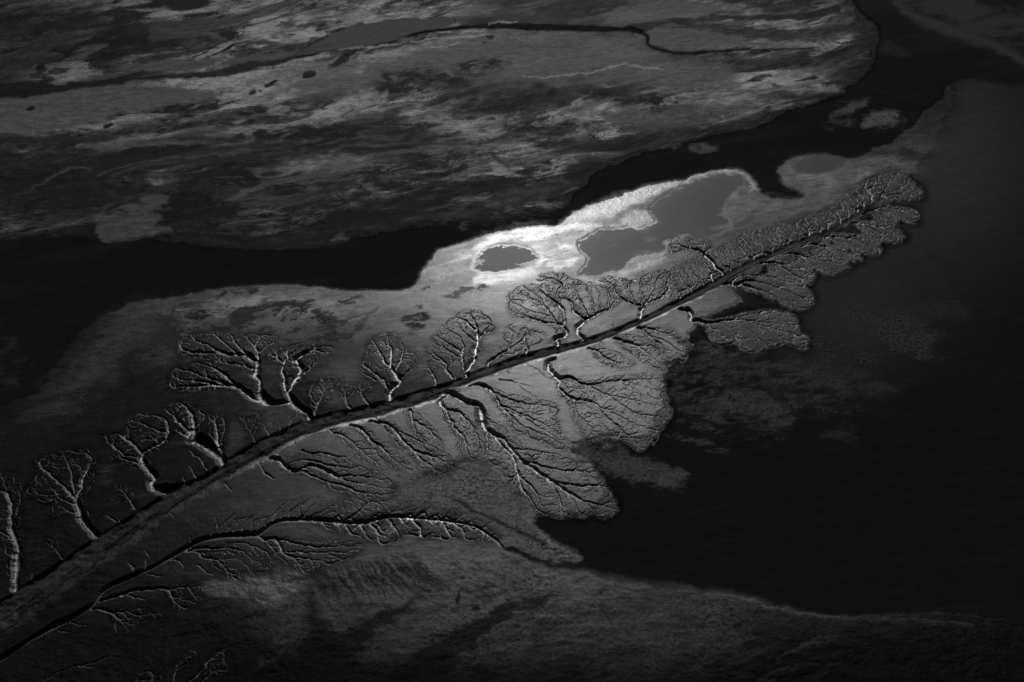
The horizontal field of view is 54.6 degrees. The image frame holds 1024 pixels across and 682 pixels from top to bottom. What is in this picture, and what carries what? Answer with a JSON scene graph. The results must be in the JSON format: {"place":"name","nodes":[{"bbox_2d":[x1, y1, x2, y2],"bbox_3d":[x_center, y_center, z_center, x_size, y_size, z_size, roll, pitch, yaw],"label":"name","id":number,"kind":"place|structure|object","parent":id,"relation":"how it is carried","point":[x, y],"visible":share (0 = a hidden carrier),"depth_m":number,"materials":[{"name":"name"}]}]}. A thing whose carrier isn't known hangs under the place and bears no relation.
{"place":"outdoors","nodes":[
{"label":"outdoors","id":0,"kind":"place"},
{"bbox_2d":[296,16,453,54],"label":"lake","id":1,"kind":"structure","parent":0,"point":[373,32],"depth_m":741.97,"materials":[{"name":"liquid"}]},
{"bbox_2d":[474,245,538,271],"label":"pond","id":2,"kind":"structure","parent":0,"point":[498,258],"depth_m":518.81,"materials":[{"name":"liquid"}]},
{"bbox_2d":[0,0,1023,681],"bbox_3d":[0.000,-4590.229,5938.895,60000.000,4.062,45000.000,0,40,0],"label":"tidal flat","id":3,"kind":"structure","parent":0,"point":[232,124],"depth_m":516.56,"materials":[{"name":"grey soil"}]},
{"bbox_2d":[0,470,24,585],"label":"tidal gully","id":4,"kind":"object","parent":3,"relation":"on","point":[12,526],"visible":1,"depth_m":383.00,"materials":[{"name":"grey soil"}]},
{"bbox_2d":[46,535,63,556],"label":"tidal gully","id":5,"kind":"object","parent":3,"relation":"on","point":[54,543],"visible":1,"depth_m":374.43,"materials":[{"name":"grey soil"}]},
{"bbox_2d":[23,446,97,525],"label":"tidal gully","id":6,"kind":"object","parent":3,"relation":"on","point":[60,483],"visible":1,"depth_m":398.81,"materials":[{"name":"grey soil"}]},
{"bbox_2d":[112,482,136,506],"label":"tidal gully","id":7,"kind":"object","parent":3,"relation":"on","point":[124,491],"visible":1,"depth_m":394.37,"materials":[{"name":"grey soil"}]},
{"bbox_2d":[99,411,172,477],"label":"tidal gully","id":8,"kind":"object","parent":3,"relation":"on","point":[143,440],"visible":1,"depth_m":417.14,"materials":[{"name":"grey soil"}]},
{"bbox_2d":[108,605,165,637],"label":"tidal gully","id":9,"kind":"object","parent":3,"relation":"on","point":[126,620],"visible":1,"depth_m":350.26,"materials":[{"name":"grey soil"}]},
{"bbox_2d":[132,669,164,681],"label":"tidal gully","id":10,"kind":"object","parent":3,"relation":"on","point":[150,675],"visible":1,"depth_m":332.27,"materials":[{"name":"grey soil"}]},
{"bbox_2d":[162,400,208,444],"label":"tidal gully","id":11,"kind":"object","parent":3,"relation":"on","point":[188,417],"visible":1,"depth_m":427.01,"materials":[{"name":"grey soil"}]},
{"bbox_2d":[164,581,208,610],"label":"tidal gully","id":12,"kind":"object","parent":3,"relation":"on","point":[184,596],"visible":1,"depth_m":357.29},
{"bbox_2d":[174,648,200,674],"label":"tidal gully","id":13,"kind":"object","parent":3,"relation":"on","point":[189,656],"visible":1,"depth_m":337.40,"materials":[{"name":"grey soil"}]},
{"bbox_2d":[167,358,242,392],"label":"tidal gully","id":14,"kind":"object","parent":3,"relation":"on","point":[198,375],"visible":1,"depth_m":446.61,"materials":[{"name":"grey soil"}]},
{"bbox_2d":[207,411,227,454],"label":"tidal gully","id":15,"kind":"object","parent":3,"relation":"on","point":[217,428],"visible":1,"depth_m":421.88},
{"bbox_2d":[199,641,237,680],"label":"tidal gully","id":16,"kind":"object","parent":3,"relation":"on","point":[215,664],"visible":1,"depth_m":335.83,"materials":[{"name":"grey soil"}]},
{"bbox_2d":[174,331,285,379],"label":"tidal gully","id":17,"kind":"object","parent":3,"relation":"on","point":[246,351],"visible":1,"depth_m":463.25,"materials":[{"name":"grey soil"}]},
{"bbox_2d":[202,542,276,580],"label":"tidal gully","id":18,"kind":"object","parent":3,"relation":"on","point":[239,562],"visible":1,"depth_m":368.84,"materials":[{"name":"grey soil"}]},
{"bbox_2d":[237,411,264,437],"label":"tidal gully","id":19,"kind":"object","parent":3,"relation":"on","point":[251,423],"visible":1,"depth_m":425.08,"materials":[{"name":"grey soil"}]},
{"bbox_2d":[0,513,504,661],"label":"tidal creek","id":20,"kind":"structure","parent":3,"relation":"in","point":[84,609],"depth_m":379.03,"materials":[{"name":"liquid"}]},
{"bbox_2d":[264,340,337,386],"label":"tidal gully","id":21,"kind":"object","parent":3,"relation":"on","point":[294,360],"visible":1,"depth_m":458.04,"materials":[{"name":"grey soil"}]},
{"bbox_2d":[263,533,368,576],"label":"tidal gully","id":22,"kind":"object","parent":3,"relation":"on","point":[306,557],"visible":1,"depth_m":372.48,"materials":[{"name":"grey soil"}]},
{"bbox_2d":[306,375,342,409],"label":"tidal gully","id":23,"kind":"object","parent":3,"relation":"on","point":[321,391],"visible":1,"depth_m":440.77,"materials":[{"name":"grey soil"}]},
{"bbox_2d":[284,448,398,500],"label":"tidal gully","id":24,"kind":"object","parent":3,"relation":"on","point":[337,472],"visible":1,"depth_m":402.29,"materials":[{"name":"grey soil"}]},
{"bbox_2d":[338,382,357,403],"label":"tidal gully","id":25,"kind":"object","parent":3,"relation":"on","point":[347,392],"visible":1,"depth_m":439.61,"materials":[{"name":"grey soil"}]},
{"bbox_2d":[332,426,382,466],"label":"tidal gully","id":26,"kind":"object","parent":3,"relation":"on","point":[361,449],"visible":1,"depth_m":413.31,"materials":[{"name":"grey soil"}]},
{"bbox_2d":[354,381,374,400],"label":"tidal gully","id":27,"kind":"object","parent":3,"relation":"on","point":[365,389],"visible":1,"depth_m":440.94,"materials":[{"name":"grey soil"}]},
{"bbox_2d":[354,422,414,473],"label":"tidal gully","id":28,"kind":"object","parent":3,"relation":"on","point":[395,459],"visible":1,"depth_m":412.13,"materials":[{"name":"grey soil"}]},
{"bbox_2d":[359,330,419,390],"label":"tidal gully","id":29,"kind":"object","parent":3,"relation":"on","point":[390,360],"visible":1,"depth_m":456.21,"materials":[{"name":"grey soil"}]},
{"bbox_2d":[303,496,501,538],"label":"tidal gully","id":30,"kind":"object","parent":3,"relation":"on","point":[362,508],"visible":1,"depth_m":387.27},
{"bbox_2d":[312,518,494,545],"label":"tidal gully","id":31,"kind":"object","parent":3,"relation":"on","point":[386,532],"visible":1,"depth_m":379.77,"materials":[{"name":"grey soil"}]},
{"bbox_2d":[378,417,458,477],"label":"tidal gully","id":32,"kind":"object","parent":3,"relation":"on","point":[429,459],"visible":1,"depth_m":411.81,"materials":[{"name":"grey soil"}]},
{"bbox_2d":[405,409,446,449],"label":"tidal gully","id":33,"kind":"object","parent":3,"relation":"on","point":[419,423],"visible":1,"depth_m":422.32,"materials":[{"name":"grey soil"}]},
{"bbox_2d":[423,357,440,379],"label":"tidal gully","id":34,"kind":"object","parent":3,"relation":"on","point":[431,366],"visible":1,"depth_m":452.07,"materials":[{"name":"grey soil"}]},
{"bbox_2d":[427,346,455,371],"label":"tidal gully","id":35,"kind":"object","parent":3,"relation":"on","point":[445,362],"visible":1,"depth_m":456.56,"materials":[{"name":"grey soil"}]},
{"bbox_2d":[0,198,883,629],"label":"tidal channel","id":36,"kind":"object","parent":3,"relation":"in","point":[46,584],"visible":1,"depth_m":415.05,"materials":[{"name":"liquid"}]},
{"bbox_2d":[437,401,485,459],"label":"tidal gully","id":37,"kind":"object","parent":3,"relation":"on","point":[462,425],"visible":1,"depth_m":420.88,"materials":[{"name":"grey soil"}]},
{"bbox_2d":[429,306,498,367],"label":"tidal gully","id":38,"kind":"object","parent":3,"relation":"on","point":[462,335],"visible":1,"depth_m":470.42,"materials":[{"name":"grey soil"}]},
{"bbox_2d":[494,322,529,359],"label":"tidal gully","id":39,"kind":"object","parent":3,"relation":"on","point":[512,343],"visible":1,"depth_m":466.40,"materials":[{"name":"grey soil"}]},
{"bbox_2d":[485,384,575,452],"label":"tidal gully","id":40,"kind":"object","parent":3,"relation":"on","point":[538,419],"visible":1,"depth_m":427.51,"materials":[{"name":"grey soil"}]},
{"bbox_2d":[520,326,548,347],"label":"tidal gully","id":41,"kind":"object","parent":3,"relation":"on","point":[533,336],"visible":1,"depth_m":469.17,"materials":[{"name":"grey soil"}]},
{"bbox_2d":[504,281,568,334],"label":"tidal gully","id":42,"kind":"object","parent":3,"relation":"on","point":[536,302],"visible":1,"depth_m":487.41,"materials":[{"name":"grey soil"}]},
{"bbox_2d":[476,410,619,519],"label":"tidal gully","id":43,"kind":"object","parent":3,"relation":"on","point":[556,484],"visible":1,"depth_m":400.92,"materials":[{"name":"grey soil"}]},
{"bbox_2d":[535,269,621,321],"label":"tidal gully","id":44,"kind":"object","parent":3,"relation":"on","point":[585,300],"visible":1,"depth_m":494.49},
{"bbox_2d":[591,156,606,162],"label":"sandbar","id":45,"kind":"structure","parent":3,"relation":"on","point":[599,160],"depth_m":595.03,"materials":[{"name":"grey sand"}]},
{"bbox_2d":[588,343,636,370],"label":"tidal gully","id":46,"kind":"object","parent":3,"relation":"on","point":[613,358],"visible":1,"depth_m":457.27,"materials":[{"name":"grey soil"}]},
{"bbox_2d":[557,371,673,452],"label":"tidal gully","id":47,"kind":"object","parent":3,"relation":"on","point":[634,409],"visible":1,"depth_m":432.22,"materials":[{"name":"grey soil"}]},
{"bbox_2d":[596,266,669,308],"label":"tidal gully","id":48,"kind":"object","parent":3,"relation":"on","point":[645,290],"visible":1,"depth_m":499.14,"materials":[{"name":"grey soil"}]},
{"bbox_2d":[613,332,668,370],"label":"tidal gully","id":49,"kind":"object","parent":3,"relation":"on","point":[643,349],"visible":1,"depth_m":461.49,"materials":[{"name":"grey soil"}]},
{"bbox_2d":[637,321,693,362],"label":"tidal gully","id":50,"kind":"object","parent":3,"relation":"on","point":[673,344],"visible":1,"depth_m":467.12,"materials":[{"name":"grey soil"}]},
{"bbox_2d":[665,233,712,255],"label":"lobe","id":51,"kind":"object","parent":3,"relation":"on","point":[687,242],"visible":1,"depth_m":527.42,"materials":[{"name":"grey soil"}]},
{"bbox_2d":[692,307,811,353],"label":"lobe","id":52,"kind":"object","parent":3,"relation":"on","point":[761,330],"visible":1,"depth_m":472.96,"materials":[{"name":"grey soil"}]},
{"bbox_2d":[755,90,780,102],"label":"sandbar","id":53,"kind":"structure","parent":3,"relation":"on","point":[772,95],"depth_m":660.41,"materials":[{"name":"grey sand"}]},
{"bbox_2d":[724,269,816,310],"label":"rill lobe","id":54,"kind":"object","parent":3,"relation":"on","point":[789,292],"visible":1,"depth_m":498.69,"materials":[{"name":"grey sand"}]},
{"bbox_2d":[666,175,879,303],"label":"rill lobe","id":55,"kind":"object","parent":3,"relation":"on","point":[690,275],"visible":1,"depth_m":529.73,"materials":[{"name":"grey soil"}]},
{"bbox_2d":[759,257,817,285],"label":"rill lobe","id":56,"kind":"object","parent":3,"relation":"on","point":[794,268],"visible":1,"depth_m":511.27,"materials":[{"name":"grey soil"}]},
{"bbox_2d":[783,250,853,276],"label":"rill lobe","id":57,"kind":"object","parent":3,"relation":"on","point":[827,264],"visible":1,"depth_m":516.17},
{"bbox_2d":[803,240,864,262],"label":"rill lobe","id":58,"kind":"object","parent":3,"relation":"on","point":[838,250],"visible":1,"depth_m":524.23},
{"bbox_2d":[820,230,883,257],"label":"rill lobe","id":59,"kind":"object","parent":3,"relation":"on","point":[865,244],"visible":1,"depth_m":530.04,"materials":[{"name":"grey soil"}]},
{"bbox_2d":[849,217,907,245],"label":"rill lobe","id":60,"kind":"object","parent":3,"relation":"on","point":[881,230],"visible":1,"depth_m":538.77,"materials":[{"name":"grey sand"}]},
{"bbox_2d":[864,202,922,225],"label":"rill lobe","id":61,"kind":"object","parent":3,"relation":"on","point":[898,213],"visible":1,"depth_m":551.45,"materials":[{"name":"grey soil"}]},
{"bbox_2d":[871,168,925,202],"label":"rill lobe","id":62,"kind":"object","parent":3,"relation":"on","point":[896,185],"visible":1,"depth_m":572.97,"materials":[{"name":"grey sand"}]},
{"bbox_2d":[0,0,1023,403],"bbox_3d":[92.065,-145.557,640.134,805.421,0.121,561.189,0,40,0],"label":"river","id":63,"kind":"structure","parent":0,"point":[56,296],"depth_m":535.27,"materials":[{"name":"liquid"}]},
{"bbox_2d":[459,221,467,229],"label":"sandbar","id":64,"kind":"structure","parent":63,"relation":"on","point":[462,223],"depth_m":542.00,"materials":[{"name":"grey sand"}]},
{"bbox_2d":[689,142,716,152],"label":"sandbar","id":65,"kind":"structure","parent":63,"relation":"on","point":[705,147],"depth_m":608.17,"materials":[{"name":"grey sand"}]},
{"bbox_2d":[826,117,855,129],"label":"sandbar","id":66,"kind":"structure","parent":63,"relation":"on","point":[849,120],"depth_m":634.07,"materials":[{"name":"grey sand"}]},
{"bbox_2d":[829,97,869,119],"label":"sandbar","id":67,"kind":"structure","parent":63,"relation":"on","point":[850,108],"depth_m":647.68,"materials":[{"name":"grey sand"}]},
{"bbox_2d":[861,109,905,128],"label":"sandbar","id":68,"kind":"structure","parent":63,"relation":"on","point":[881,117],"depth_m":637.09,"materials":[{"name":"grey sand"}]},
{"bbox_2d":[406,24,635,35],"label":"distant creek","id":69,"kind":"structure","parent":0,"point":[552,27],"depth_m":749.13,"materials":[{"name":"liquid"}]},
{"bbox_2d":[578,173,743,276],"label":"pond","id":70,"kind":"structure","parent":0,"point":[694,209],"depth_m":541.24,"materials":[{"name":"liquid"}]},
{"bbox_2d":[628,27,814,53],"bbox_3d":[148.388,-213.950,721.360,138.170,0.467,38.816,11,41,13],"label":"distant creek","id":71,"kind":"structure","parent":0,"point":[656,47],"depth_m":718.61,"materials":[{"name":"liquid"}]},
{"bbox_2d":[502,78,1023,623],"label":"lagoon","id":72,"kind":"structure","parent":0,"point":[882,472],"depth_m":415.95,"materials":[{"name":"liquid"}]},
{"bbox_2d":[572,439,689,488],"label":"shoal","id":73,"kind":"structure","parent":72,"relation":"on","point":[619,461],"depth_m":405.57,"materials":[{"name":"grey soil"}]},
{"bbox_2d":[692,387,803,435],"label":"shoal","id":74,"kind":"structure","parent":72,"relation":"on","point":[764,408],"depth_m":432.67,"materials":[{"name":"grey sand"}]},
{"bbox_2d":[794,154,849,173],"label":"pond","id":75,"kind":"structure","parent":0,"point":[813,164],"depth_m":593.37,"materials":[{"name":"liquid"}]}
]}

